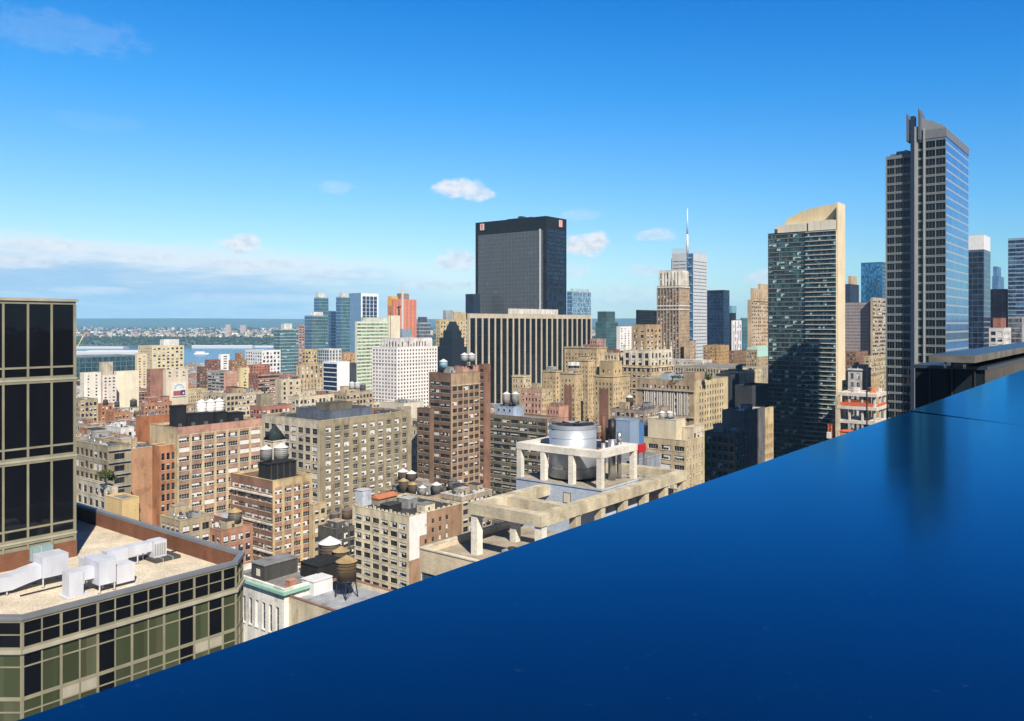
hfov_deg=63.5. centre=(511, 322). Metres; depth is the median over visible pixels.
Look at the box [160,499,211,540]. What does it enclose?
rowhouse
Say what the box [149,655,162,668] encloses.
window
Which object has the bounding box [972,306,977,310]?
window
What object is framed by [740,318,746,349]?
teal slab
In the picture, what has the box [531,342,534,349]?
window
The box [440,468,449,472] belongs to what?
window
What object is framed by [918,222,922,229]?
window
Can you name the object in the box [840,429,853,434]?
site shed
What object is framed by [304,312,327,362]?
glass tower
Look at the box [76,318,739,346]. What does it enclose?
hills
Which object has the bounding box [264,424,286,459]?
roof turret
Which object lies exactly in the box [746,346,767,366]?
copper house
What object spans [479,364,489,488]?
brick slab
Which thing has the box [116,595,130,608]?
window
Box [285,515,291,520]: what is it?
window
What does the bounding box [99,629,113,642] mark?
window
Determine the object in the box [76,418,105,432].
loft building
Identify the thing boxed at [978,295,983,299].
window
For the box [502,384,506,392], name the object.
window
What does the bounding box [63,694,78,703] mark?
window
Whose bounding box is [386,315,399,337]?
cream tower
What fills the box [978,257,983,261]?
window
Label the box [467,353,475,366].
water tank
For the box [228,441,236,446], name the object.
window
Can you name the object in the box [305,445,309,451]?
window
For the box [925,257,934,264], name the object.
window
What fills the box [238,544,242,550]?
window
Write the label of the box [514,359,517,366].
window
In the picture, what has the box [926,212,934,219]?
window
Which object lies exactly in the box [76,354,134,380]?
exhibition hall
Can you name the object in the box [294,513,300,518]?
window
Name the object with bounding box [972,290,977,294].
window
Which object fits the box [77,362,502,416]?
roofs
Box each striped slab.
[207,370,236,390]
[870,297,884,355]
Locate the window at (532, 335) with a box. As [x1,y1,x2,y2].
[531,334,534,341]
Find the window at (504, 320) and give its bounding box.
[502,318,506,326]
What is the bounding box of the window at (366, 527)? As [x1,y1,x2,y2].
[364,525,369,531]
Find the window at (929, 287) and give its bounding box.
[925,284,934,291]
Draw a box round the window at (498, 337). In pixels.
[496,335,500,342]
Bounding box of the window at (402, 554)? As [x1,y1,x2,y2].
[400,552,405,558]
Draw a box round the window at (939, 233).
[936,230,945,236]
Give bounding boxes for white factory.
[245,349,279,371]
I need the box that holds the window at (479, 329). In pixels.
[477,327,481,334]
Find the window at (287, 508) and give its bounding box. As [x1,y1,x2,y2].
[285,506,291,511]
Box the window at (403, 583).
[399,580,405,586]
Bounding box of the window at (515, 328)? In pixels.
[514,327,517,334]
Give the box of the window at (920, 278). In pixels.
[918,275,922,282]
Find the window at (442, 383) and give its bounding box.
[440,382,449,385]
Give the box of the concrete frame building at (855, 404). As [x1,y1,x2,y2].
[835,387,885,436]
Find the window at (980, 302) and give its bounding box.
[978,300,983,304]
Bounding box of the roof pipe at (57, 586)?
[20,550,176,595]
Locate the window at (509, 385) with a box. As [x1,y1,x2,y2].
[508,384,511,391]
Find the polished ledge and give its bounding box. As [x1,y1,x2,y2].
[17,369,1023,720]
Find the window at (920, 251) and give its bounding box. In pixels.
[918,249,922,255]
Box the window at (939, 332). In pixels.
[936,329,944,335]
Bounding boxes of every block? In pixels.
[99,362,112,374]
[138,339,183,369]
[205,359,220,369]
[228,353,246,381]
[248,364,269,372]
[248,372,280,402]
[273,323,297,373]
[279,373,295,378]
[318,348,341,362]
[323,361,348,392]
[341,352,354,362]
[349,363,355,389]
[372,337,437,406]
[380,395,423,417]
[400,329,411,337]
[436,310,466,345]
[590,338,605,346]
[595,311,617,351]
[606,452,661,477]
[616,326,631,351]
[622,324,673,403]
[636,310,656,323]
[636,371,727,430]
[644,416,703,494]
[703,344,730,363]
[704,419,747,481]
[716,373,738,407]
[720,365,761,383]
[722,402,764,466]
[729,350,745,363]
[731,320,741,350]
[735,383,767,407]
[842,375,879,429]
[846,351,867,379]
[861,262,884,301]
[864,354,884,417]
[989,318,1010,345]
[1008,316,1023,343]
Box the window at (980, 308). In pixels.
[978,306,983,310]
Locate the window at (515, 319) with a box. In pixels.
[514,318,517,326]
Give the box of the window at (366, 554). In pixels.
[364,552,369,558]
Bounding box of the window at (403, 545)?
[400,542,406,549]
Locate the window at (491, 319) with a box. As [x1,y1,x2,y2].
[490,318,493,326]
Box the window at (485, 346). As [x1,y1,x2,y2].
[483,344,487,351]
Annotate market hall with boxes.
[672,358,711,364]
[674,363,767,382]
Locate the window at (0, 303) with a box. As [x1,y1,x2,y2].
[0,303,1,367]
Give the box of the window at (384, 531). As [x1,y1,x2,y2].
[382,529,387,535]
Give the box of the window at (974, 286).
[972,284,977,288]
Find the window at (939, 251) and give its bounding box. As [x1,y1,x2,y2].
[936,248,944,254]
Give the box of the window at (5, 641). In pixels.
[0,636,19,646]
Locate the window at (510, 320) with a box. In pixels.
[508,318,512,326]
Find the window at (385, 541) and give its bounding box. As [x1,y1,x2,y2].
[381,538,387,544]
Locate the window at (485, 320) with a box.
[483,318,487,326]
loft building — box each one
[76,384,79,396]
[76,393,97,420]
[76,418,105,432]
[76,426,130,440]
[76,435,131,493]
[76,475,117,510]
[79,420,116,431]
[99,418,134,436]
[105,415,133,436]
[113,406,138,410]
[116,434,151,523]
[129,410,138,422]
[139,388,145,402]
[150,416,261,519]
[150,442,174,526]
[174,403,195,412]
[188,388,206,403]
[203,386,261,416]
[209,506,252,564]
[229,468,311,566]
[250,393,290,417]
[262,400,410,523]
[275,376,300,403]
[288,389,333,410]
[309,501,326,558]
[318,518,354,557]
[328,386,372,406]
[353,491,461,589]
[373,401,379,406]
[380,478,447,498]
[411,420,416,478]
[417,402,433,482]
[429,365,479,485]
[440,482,491,533]
[490,403,502,411]
[490,404,561,524]
[597,425,607,449]
[611,401,669,432]
[882,396,883,417]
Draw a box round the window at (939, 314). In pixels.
[936,311,944,317]
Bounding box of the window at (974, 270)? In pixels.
[972,268,977,272]
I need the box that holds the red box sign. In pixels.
[637,443,645,477]
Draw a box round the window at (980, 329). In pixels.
[978,327,983,331]
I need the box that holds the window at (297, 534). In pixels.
[294,531,299,537]
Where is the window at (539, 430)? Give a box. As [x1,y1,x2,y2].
[537,429,545,433]
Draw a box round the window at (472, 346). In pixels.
[470,344,474,352]
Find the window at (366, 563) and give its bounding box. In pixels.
[364,561,369,567]
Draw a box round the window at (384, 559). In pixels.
[382,556,387,563]
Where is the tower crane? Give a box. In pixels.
[400,284,404,328]
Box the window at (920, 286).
[918,284,922,291]
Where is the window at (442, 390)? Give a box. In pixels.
[441,389,449,393]
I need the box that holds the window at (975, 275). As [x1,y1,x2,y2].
[972,273,977,278]
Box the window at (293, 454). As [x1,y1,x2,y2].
[291,452,295,458]
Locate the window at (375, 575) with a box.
[373,572,378,579]
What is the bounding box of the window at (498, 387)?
[496,385,500,392]
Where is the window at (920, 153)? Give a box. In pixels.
[918,151,922,157]
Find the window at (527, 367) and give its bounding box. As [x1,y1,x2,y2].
[526,366,529,373]
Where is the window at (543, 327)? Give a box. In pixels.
[542,326,545,333]
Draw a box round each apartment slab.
[80,372,100,402]
[101,374,115,406]
[114,370,138,406]
[135,353,146,387]
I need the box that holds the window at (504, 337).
[502,335,506,342]
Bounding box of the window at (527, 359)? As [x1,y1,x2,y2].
[526,358,529,365]
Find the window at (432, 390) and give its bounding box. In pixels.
[430,389,438,392]
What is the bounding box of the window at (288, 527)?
[284,524,290,530]
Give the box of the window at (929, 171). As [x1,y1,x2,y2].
[925,167,934,175]
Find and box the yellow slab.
[238,367,249,389]
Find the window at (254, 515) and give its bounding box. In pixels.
[251,513,257,518]
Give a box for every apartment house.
[511,375,531,404]
[521,382,552,414]
[765,407,772,460]
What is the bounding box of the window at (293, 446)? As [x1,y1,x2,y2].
[291,443,295,449]
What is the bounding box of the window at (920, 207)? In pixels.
[918,204,922,211]
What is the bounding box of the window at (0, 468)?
[0,468,1,531]
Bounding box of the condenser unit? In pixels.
[29,544,52,561]
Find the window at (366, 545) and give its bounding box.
[364,543,369,549]
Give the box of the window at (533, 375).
[531,374,534,381]
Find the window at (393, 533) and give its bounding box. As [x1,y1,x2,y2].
[390,531,396,537]
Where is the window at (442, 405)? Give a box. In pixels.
[441,404,449,407]
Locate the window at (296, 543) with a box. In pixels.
[294,540,299,546]
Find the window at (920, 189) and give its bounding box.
[918,186,922,193]
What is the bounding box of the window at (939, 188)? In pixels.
[936,184,945,191]
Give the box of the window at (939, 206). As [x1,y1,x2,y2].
[936,202,945,209]
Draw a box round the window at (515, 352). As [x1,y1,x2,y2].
[514,351,517,358]
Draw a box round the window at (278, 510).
[275,508,282,513]
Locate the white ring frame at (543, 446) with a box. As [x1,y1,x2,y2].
[516,436,637,488]
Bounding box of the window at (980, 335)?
[978,333,983,337]
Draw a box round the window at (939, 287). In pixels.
[936,284,944,290]
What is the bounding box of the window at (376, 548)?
[372,545,378,551]
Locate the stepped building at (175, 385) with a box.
[163,369,187,404]
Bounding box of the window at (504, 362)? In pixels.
[502,360,506,367]
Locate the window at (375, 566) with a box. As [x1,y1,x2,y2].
[372,563,378,570]
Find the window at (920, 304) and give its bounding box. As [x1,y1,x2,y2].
[918,302,922,308]
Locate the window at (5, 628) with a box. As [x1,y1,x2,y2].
[0,623,19,633]
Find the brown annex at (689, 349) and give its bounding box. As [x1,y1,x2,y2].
[684,341,695,358]
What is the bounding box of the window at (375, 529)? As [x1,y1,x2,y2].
[372,527,378,533]
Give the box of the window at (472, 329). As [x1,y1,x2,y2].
[470,327,474,334]
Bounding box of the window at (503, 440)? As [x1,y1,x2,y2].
[502,439,509,442]
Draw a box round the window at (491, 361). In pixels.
[490,360,493,368]
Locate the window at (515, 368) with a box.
[514,367,517,374]
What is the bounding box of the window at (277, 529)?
[275,526,281,532]
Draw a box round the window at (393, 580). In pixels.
[391,577,396,584]
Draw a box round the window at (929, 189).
[926,185,934,192]
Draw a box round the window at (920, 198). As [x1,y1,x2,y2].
[918,195,922,202]
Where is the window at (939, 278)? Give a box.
[936,275,944,281]
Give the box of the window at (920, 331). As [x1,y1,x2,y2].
[918,329,922,335]
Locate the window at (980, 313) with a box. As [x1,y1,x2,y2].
[978,311,983,315]
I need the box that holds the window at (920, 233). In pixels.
[918,231,922,237]
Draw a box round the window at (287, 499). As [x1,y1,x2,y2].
[284,496,290,502]
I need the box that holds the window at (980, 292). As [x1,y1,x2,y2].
[978,289,983,294]
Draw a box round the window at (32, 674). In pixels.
[24,663,40,696]
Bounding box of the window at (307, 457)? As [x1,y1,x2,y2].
[305,454,309,460]
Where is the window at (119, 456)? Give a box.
[114,453,123,459]
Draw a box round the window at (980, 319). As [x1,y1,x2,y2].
[978,317,983,321]
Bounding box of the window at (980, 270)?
[978,268,983,272]
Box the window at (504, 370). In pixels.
[502,368,506,375]
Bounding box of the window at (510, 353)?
[508,351,512,358]
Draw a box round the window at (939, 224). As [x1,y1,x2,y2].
[936,221,945,227]
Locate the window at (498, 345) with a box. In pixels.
[496,343,500,351]
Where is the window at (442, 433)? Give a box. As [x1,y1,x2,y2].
[441,432,449,436]
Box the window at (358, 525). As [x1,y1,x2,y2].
[355,523,361,529]
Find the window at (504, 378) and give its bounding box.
[502,376,506,384]
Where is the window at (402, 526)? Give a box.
[400,523,406,530]
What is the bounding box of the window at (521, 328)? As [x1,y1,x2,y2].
[520,326,523,334]
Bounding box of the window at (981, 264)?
[978,262,983,267]
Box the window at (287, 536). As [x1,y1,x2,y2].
[285,533,290,539]
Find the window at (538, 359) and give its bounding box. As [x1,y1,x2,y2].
[537,358,540,365]
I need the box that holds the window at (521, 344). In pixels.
[520,343,523,350]
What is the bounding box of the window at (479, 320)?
[477,318,481,326]
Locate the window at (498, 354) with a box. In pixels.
[496,352,500,359]
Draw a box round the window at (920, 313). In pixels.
[918,311,922,317]
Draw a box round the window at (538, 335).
[537,334,540,341]
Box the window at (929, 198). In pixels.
[926,194,934,201]
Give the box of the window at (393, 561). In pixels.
[390,559,396,565]
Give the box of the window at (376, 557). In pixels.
[372,554,378,560]
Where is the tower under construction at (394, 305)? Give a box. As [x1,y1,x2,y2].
[387,293,415,336]
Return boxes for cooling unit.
[568,361,573,371]
[574,361,578,367]
[661,372,674,379]
[673,373,682,379]
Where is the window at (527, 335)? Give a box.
[526,334,529,341]
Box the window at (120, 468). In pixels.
[114,465,123,471]
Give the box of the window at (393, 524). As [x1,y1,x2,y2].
[391,521,396,528]
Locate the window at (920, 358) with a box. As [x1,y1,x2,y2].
[918,355,922,362]
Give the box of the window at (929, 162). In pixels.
[925,158,934,166]
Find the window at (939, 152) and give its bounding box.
[935,148,944,156]
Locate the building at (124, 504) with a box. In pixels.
[106,492,138,520]
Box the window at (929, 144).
[925,140,934,148]
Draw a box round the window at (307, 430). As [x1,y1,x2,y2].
[305,428,309,434]
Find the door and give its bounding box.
[563,492,570,502]
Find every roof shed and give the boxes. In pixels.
[250,553,298,580]
[299,554,340,578]
[301,573,333,595]
[354,487,371,505]
[371,491,398,505]
[380,501,401,512]
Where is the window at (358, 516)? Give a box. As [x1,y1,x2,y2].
[355,514,361,520]
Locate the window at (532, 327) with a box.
[531,326,534,333]
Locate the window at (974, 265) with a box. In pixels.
[972,263,977,267]
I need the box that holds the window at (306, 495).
[303,493,309,498]
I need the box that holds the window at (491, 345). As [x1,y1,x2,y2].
[490,343,493,351]
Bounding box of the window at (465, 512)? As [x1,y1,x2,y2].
[463,509,467,515]
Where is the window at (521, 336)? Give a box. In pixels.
[520,335,523,342]
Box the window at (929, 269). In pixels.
[925,266,934,273]
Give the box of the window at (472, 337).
[470,335,474,343]
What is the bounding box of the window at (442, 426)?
[440,425,449,429]
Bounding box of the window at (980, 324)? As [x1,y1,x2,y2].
[978,322,983,326]
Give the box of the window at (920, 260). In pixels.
[918,258,922,264]
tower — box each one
[0,297,77,572]
[135,409,168,442]
[225,325,231,333]
[240,325,246,333]
[296,325,303,363]
[296,349,322,394]
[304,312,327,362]
[314,292,327,315]
[328,311,335,347]
[336,292,349,352]
[349,293,377,351]
[355,317,387,389]
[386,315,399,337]
[416,317,430,337]
[475,216,566,314]
[567,289,590,314]
[657,270,689,358]
[671,208,706,358]
[707,290,728,344]
[729,306,735,344]
[747,284,767,346]
[768,202,844,458]
[845,276,858,302]
[885,108,968,418]
[968,234,989,348]
[992,266,1003,288]
[1008,238,1023,315]
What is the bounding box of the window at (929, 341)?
[926,338,934,344]
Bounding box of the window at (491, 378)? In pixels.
[490,377,493,385]
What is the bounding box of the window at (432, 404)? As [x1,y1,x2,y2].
[431,403,438,406]
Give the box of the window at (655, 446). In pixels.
[648,443,657,449]
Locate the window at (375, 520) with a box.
[373,518,378,524]
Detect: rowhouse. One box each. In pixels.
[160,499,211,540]
[546,402,568,420]
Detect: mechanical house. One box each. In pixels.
[616,418,638,443]
[639,421,643,443]
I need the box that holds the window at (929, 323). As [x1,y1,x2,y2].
[926,320,934,326]
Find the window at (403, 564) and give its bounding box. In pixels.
[399,561,406,568]
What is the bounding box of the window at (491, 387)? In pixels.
[490,385,493,393]
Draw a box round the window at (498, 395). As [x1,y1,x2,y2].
[496,393,500,401]
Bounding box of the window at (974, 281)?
[972,279,977,283]
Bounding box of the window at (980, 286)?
[978,284,983,288]
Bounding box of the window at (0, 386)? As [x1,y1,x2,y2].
[0,386,1,449]
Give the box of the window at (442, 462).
[440,461,449,465]
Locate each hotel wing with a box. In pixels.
[543,366,562,401]
[560,368,583,420]
[564,344,607,374]
[578,356,595,421]
[594,360,630,425]
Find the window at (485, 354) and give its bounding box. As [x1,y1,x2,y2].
[483,352,487,360]
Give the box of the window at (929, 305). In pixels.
[926,302,934,308]
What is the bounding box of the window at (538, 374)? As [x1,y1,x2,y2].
[537,373,540,380]
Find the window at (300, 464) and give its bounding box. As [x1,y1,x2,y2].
[297,462,302,468]
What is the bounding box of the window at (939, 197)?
[936,193,945,200]
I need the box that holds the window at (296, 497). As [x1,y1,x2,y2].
[294,495,300,500]
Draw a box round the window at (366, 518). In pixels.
[364,516,369,522]
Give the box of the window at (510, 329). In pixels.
[508,327,512,334]
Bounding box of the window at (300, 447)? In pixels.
[298,444,302,450]
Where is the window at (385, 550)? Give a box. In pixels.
[381,547,387,553]
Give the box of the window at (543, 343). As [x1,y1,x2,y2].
[542,342,545,349]
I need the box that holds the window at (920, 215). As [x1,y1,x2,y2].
[918,213,922,220]
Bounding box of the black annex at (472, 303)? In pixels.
[465,294,479,318]
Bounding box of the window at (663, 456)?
[661,454,670,459]
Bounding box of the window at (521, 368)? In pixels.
[520,367,523,374]
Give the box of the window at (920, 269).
[918,267,922,273]
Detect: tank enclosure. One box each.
[169,404,186,426]
[187,412,199,425]
[198,411,213,424]
[213,411,227,423]
[227,411,242,421]
[257,458,296,479]
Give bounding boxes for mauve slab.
[845,302,869,379]
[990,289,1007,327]
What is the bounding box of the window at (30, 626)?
[24,618,40,633]
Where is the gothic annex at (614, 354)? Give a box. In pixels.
[604,349,622,364]
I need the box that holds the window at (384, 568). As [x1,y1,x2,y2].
[382,566,387,572]
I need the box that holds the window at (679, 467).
[674,465,683,469]
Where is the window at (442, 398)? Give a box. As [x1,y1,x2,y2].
[441,396,449,400]
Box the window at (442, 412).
[441,411,449,414]
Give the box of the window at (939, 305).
[936,302,944,308]
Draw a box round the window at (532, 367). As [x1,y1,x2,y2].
[531,366,534,373]
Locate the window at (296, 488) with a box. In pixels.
[294,486,300,491]
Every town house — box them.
[243,563,309,641]
[289,578,391,625]
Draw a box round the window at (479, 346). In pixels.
[477,344,481,351]
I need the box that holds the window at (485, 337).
[483,335,487,343]
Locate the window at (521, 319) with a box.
[520,318,523,325]
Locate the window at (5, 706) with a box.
[0,701,19,711]
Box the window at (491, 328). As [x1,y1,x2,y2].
[490,327,493,334]
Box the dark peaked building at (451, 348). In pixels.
[437,322,466,370]
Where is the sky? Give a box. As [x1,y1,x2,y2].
[0,0,1023,318]
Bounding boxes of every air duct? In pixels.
[0,549,68,595]
[58,553,134,599]
[78,553,116,566]
[101,537,180,563]
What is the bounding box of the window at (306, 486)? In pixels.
[303,484,309,489]
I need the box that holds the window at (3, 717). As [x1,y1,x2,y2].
[0,714,19,720]
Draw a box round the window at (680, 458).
[674,455,683,461]
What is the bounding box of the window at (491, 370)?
[490,369,493,376]
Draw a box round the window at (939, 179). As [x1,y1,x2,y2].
[936,175,945,182]
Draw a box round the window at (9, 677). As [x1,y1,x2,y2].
[0,668,19,696]
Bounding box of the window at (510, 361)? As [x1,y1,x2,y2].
[508,359,512,367]
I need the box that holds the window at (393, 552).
[391,549,396,556]
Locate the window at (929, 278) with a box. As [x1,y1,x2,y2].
[925,275,934,282]
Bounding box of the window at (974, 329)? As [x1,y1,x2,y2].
[972,327,977,331]
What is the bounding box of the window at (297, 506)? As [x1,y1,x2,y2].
[294,504,300,509]
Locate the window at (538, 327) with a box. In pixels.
[537,326,540,333]
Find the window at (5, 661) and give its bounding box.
[0,656,19,666]
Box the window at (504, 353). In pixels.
[502,351,506,359]
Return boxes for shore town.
[76,326,594,337]
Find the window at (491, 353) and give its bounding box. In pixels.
[490,352,493,359]
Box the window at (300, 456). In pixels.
[298,453,302,459]
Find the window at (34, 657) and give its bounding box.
[24,651,40,665]
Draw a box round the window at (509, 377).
[508,376,511,383]
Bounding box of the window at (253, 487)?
[252,485,257,491]
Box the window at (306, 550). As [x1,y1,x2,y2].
[303,547,308,553]
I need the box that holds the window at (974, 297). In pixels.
[972,295,977,299]
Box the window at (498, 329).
[496,327,500,334]
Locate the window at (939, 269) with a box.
[936,266,944,272]
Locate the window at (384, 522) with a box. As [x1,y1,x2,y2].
[381,520,387,526]
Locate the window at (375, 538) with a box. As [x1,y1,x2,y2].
[372,536,378,542]
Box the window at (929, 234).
[926,230,934,237]
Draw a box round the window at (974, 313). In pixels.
[972,311,977,315]
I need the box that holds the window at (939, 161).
[935,157,944,165]
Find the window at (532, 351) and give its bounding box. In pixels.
[531,350,534,357]
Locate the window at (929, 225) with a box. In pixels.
[926,221,934,228]
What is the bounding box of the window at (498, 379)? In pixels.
[496,376,500,384]
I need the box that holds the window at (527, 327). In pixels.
[526,326,529,333]
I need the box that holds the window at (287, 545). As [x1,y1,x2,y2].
[285,543,291,548]
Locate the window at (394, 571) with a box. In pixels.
[390,568,396,574]
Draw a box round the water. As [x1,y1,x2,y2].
[77,347,272,363]
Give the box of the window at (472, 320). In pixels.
[470,318,474,326]
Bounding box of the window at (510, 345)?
[508,343,512,350]
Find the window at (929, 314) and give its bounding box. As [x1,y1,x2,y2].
[926,311,934,317]
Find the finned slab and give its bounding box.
[467,308,591,403]
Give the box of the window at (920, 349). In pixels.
[918,347,922,353]
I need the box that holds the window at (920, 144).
[918,142,922,149]
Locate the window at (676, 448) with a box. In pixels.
[674,446,683,451]
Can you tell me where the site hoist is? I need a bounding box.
[827,426,831,438]
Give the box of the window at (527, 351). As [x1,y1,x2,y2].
[526,350,529,357]
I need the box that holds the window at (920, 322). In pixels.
[918,320,922,326]
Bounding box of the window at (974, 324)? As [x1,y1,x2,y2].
[972,322,977,326]
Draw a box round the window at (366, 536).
[364,534,369,540]
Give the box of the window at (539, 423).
[538,422,545,426]
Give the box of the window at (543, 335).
[542,334,545,341]
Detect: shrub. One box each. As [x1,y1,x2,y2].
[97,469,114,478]
[108,474,116,480]
[704,374,711,379]
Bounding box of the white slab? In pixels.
[218,354,228,369]
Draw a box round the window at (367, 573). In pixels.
[363,570,369,576]
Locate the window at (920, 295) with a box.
[918,293,922,300]
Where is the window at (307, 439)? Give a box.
[305,436,309,442]
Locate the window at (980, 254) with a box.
[978,251,983,256]
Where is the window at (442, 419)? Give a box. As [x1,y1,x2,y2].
[440,418,449,422]
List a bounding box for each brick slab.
[146,368,164,400]
[197,366,208,387]
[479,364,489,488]
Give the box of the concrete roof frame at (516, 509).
[468,462,687,555]
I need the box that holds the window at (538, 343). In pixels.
[537,342,540,349]
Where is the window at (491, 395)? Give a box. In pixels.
[490,394,493,401]
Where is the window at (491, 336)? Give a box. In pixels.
[490,335,493,342]
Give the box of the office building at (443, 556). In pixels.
[419,521,556,580]
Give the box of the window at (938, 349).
[936,347,944,353]
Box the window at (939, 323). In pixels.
[936,320,944,326]
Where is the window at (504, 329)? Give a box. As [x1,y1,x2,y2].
[502,327,506,334]
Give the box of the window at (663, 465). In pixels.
[661,463,670,468]
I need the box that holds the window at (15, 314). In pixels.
[5,304,26,367]
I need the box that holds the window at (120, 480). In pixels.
[114,477,123,484]
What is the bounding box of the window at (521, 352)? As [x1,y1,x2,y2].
[520,351,523,358]
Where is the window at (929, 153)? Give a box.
[925,149,934,157]
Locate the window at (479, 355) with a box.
[477,352,481,360]
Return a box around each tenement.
[98,402,112,421]
[106,408,129,423]
[139,396,171,414]
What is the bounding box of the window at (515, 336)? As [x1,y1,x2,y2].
[514,335,517,342]
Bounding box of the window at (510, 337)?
[508,335,512,342]
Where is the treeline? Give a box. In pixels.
[76,326,594,345]
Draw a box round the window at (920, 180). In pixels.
[918,178,922,184]
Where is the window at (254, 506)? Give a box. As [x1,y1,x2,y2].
[251,504,257,509]
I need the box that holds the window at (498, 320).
[496,318,500,326]
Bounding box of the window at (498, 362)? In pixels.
[496,360,500,367]
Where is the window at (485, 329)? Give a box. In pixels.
[483,327,487,334]
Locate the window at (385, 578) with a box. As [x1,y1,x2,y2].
[381,575,387,581]
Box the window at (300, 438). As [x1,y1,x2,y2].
[297,436,302,441]
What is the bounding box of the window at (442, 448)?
[441,447,449,450]
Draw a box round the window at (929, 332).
[926,329,934,335]
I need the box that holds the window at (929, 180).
[926,176,934,183]
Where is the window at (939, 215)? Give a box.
[936,211,945,218]
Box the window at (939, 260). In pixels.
[936,257,944,263]
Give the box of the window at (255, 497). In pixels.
[251,495,257,500]
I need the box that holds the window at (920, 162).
[918,160,922,166]
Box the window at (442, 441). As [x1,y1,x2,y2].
[441,439,449,443]
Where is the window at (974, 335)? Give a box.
[972,333,977,337]
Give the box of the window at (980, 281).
[978,279,983,283]
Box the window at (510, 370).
[508,367,512,375]
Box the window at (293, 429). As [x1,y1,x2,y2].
[291,426,295,432]
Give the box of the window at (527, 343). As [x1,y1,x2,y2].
[526,342,529,349]
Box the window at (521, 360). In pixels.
[520,359,523,366]
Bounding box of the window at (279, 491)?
[275,489,281,494]
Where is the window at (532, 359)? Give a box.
[531,358,534,365]
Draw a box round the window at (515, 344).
[514,343,517,350]
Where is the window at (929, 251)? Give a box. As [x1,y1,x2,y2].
[926,248,934,255]
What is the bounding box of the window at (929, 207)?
[926,203,934,210]
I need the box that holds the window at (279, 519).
[275,517,281,523]
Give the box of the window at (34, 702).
[24,695,40,710]
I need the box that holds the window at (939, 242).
[936,239,944,245]
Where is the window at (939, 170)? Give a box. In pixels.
[936,166,944,173]
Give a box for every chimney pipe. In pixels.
[601,415,605,480]
[608,419,615,480]
[617,432,621,478]
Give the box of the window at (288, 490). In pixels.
[284,487,290,493]
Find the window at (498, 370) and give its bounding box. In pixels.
[496,368,500,376]
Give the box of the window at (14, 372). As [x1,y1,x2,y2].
[5,369,26,377]
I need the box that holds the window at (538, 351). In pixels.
[537,350,540,357]
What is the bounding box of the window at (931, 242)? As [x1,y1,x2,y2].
[926,239,934,246]
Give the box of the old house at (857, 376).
[847,364,871,428]
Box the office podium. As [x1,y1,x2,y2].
[0,502,244,720]
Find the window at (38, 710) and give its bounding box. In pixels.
[24,707,40,717]
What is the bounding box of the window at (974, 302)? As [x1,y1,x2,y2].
[972,300,977,304]
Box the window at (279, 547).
[275,545,282,551]
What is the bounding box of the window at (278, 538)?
[275,536,282,541]
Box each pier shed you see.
[76,346,128,348]
[76,351,137,354]
[88,350,137,350]
[192,345,254,347]
[255,345,272,347]
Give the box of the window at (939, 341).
[936,338,944,344]
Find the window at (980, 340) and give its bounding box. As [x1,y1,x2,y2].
[978,338,983,342]
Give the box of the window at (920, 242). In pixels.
[918,240,922,246]
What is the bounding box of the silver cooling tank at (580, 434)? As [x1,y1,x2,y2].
[549,417,596,480]
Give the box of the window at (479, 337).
[477,335,481,343]
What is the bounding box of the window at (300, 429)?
[298,427,302,433]
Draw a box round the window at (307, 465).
[305,463,309,469]
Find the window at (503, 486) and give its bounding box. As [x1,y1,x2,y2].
[502,485,509,489]
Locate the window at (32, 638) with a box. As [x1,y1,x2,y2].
[24,631,40,646]
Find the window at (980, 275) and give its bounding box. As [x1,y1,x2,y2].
[978,273,983,277]
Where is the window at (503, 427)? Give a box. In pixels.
[502,425,509,429]
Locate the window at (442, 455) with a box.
[441,454,449,458]
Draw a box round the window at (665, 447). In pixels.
[661,445,670,450]
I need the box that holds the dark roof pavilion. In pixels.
[866,342,1023,425]
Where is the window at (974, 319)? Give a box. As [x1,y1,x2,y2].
[972,317,977,321]
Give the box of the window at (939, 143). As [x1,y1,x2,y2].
[935,139,944,147]
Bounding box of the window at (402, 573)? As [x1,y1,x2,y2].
[399,570,405,577]
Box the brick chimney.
[285,577,296,586]
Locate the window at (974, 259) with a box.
[972,257,977,261]
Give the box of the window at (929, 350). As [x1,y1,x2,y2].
[926,347,934,353]
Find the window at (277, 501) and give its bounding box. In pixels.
[275,498,281,504]
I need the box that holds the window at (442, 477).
[441,475,449,479]
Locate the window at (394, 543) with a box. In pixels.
[390,540,396,546]
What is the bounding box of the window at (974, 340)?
[972,338,977,342]
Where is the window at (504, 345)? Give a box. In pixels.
[502,343,506,350]
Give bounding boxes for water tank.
[103,399,107,405]
[114,401,119,407]
[130,398,136,407]
[196,399,206,411]
[206,398,215,411]
[215,398,223,410]
[228,508,241,523]
[259,445,272,467]
[261,386,266,391]
[273,443,287,458]
[318,536,341,555]
[329,510,339,519]
[332,546,349,556]
[335,555,357,600]
[341,507,352,519]
[349,382,354,388]
[355,381,359,388]
[360,383,365,389]
[397,468,407,480]
[398,478,408,492]
[406,470,415,481]
[408,481,416,493]
[418,485,426,495]
[431,482,441,494]
[439,359,447,372]
[447,477,456,490]
[460,353,468,366]
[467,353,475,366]
[502,392,510,406]
[511,392,519,405]
[626,395,633,408]
[659,411,664,418]
[667,411,672,417]
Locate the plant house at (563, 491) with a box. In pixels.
[515,469,638,532]
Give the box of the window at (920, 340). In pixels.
[918,338,922,344]
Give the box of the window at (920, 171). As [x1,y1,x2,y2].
[918,169,922,175]
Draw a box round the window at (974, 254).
[972,252,977,256]
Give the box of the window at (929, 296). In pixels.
[926,293,934,299]
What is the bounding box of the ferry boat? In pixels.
[194,351,208,353]
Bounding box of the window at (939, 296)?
[936,293,944,299]
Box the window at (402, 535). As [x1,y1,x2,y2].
[399,533,405,539]
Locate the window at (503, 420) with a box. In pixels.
[502,419,509,422]

